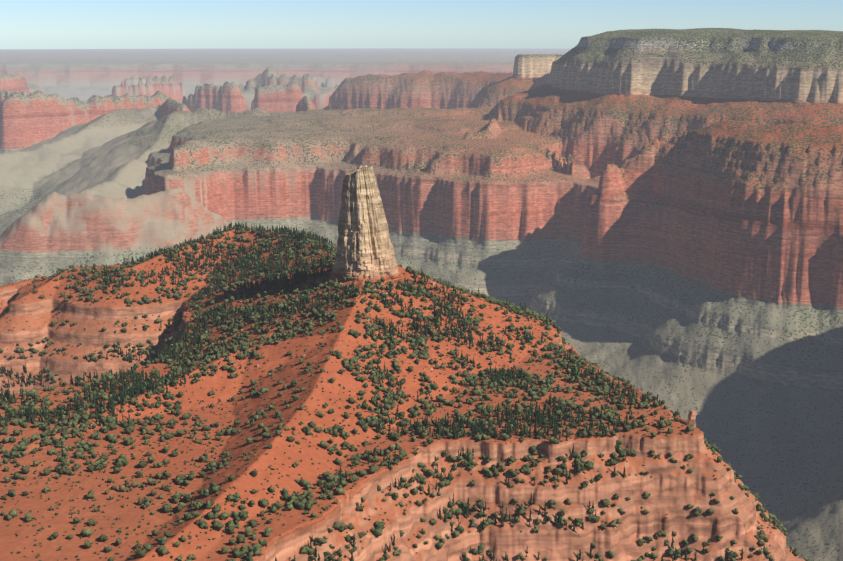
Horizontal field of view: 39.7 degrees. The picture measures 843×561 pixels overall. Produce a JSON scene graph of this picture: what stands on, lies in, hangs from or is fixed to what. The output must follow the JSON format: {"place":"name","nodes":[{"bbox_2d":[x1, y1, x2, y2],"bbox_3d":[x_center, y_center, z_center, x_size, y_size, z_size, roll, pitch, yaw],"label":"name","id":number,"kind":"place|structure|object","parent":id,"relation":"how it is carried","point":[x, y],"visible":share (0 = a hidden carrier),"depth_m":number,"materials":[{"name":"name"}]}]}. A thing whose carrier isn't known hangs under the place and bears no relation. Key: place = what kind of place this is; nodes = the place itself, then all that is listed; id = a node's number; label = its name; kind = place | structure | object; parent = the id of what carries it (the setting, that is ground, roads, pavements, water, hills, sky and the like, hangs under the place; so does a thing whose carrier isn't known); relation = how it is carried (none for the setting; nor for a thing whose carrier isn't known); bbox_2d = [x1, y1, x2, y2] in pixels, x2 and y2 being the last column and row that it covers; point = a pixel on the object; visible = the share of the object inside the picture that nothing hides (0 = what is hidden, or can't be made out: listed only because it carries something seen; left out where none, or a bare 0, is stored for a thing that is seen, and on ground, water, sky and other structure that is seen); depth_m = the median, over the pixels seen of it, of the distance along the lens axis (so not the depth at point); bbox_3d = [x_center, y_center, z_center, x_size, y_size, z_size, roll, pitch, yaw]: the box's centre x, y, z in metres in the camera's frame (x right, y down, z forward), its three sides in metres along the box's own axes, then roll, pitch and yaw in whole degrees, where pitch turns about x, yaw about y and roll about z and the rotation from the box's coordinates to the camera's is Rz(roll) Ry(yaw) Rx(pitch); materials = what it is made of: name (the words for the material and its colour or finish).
{"place":"outdoors","nodes":[
{"label":"outdoors","id":0,"kind":"place"},
{"bbox_2d":[0,28,842,560],"bbox_3d":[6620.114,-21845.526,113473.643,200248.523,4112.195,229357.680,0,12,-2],"label":"canyon terrain","id":1,"kind":"structure","parent":0,"point":[658,214],"depth_m":4222.64,"materials":[{"name":"red stone"}]},
{"bbox_2d":[327,165,403,283],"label":"rock tower","id":2,"kind":"structure","parent":1,"relation":"on","point":[365,248],"depth_m":1484.89,"materials":[{"name":"beige stone"}]},
{"bbox_2d":[0,221,810,560],"bbox_3d":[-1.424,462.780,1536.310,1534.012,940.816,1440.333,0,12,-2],"label":"juniper pine trees","id":3,"kind":"object","parent":1,"relation":"on","point":[254,313],"visible":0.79,"depth_m":1243.89,"materials":[{"name":"green plant"}]},
{"bbox_2d":[212,266,696,427],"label":"boulders","id":4,"kind":"object","parent":1,"relation":"on","point":[692,414],"visible":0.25,"depth_m":1220.62,"materials":[{"name":"stone"}]},
{"bbox_2d":[0,0,842,48],"label":"sky","id":5,"kind":"structure","parent":0,"point":[24,24],"materials":[{"name":"blue"}]}
]}

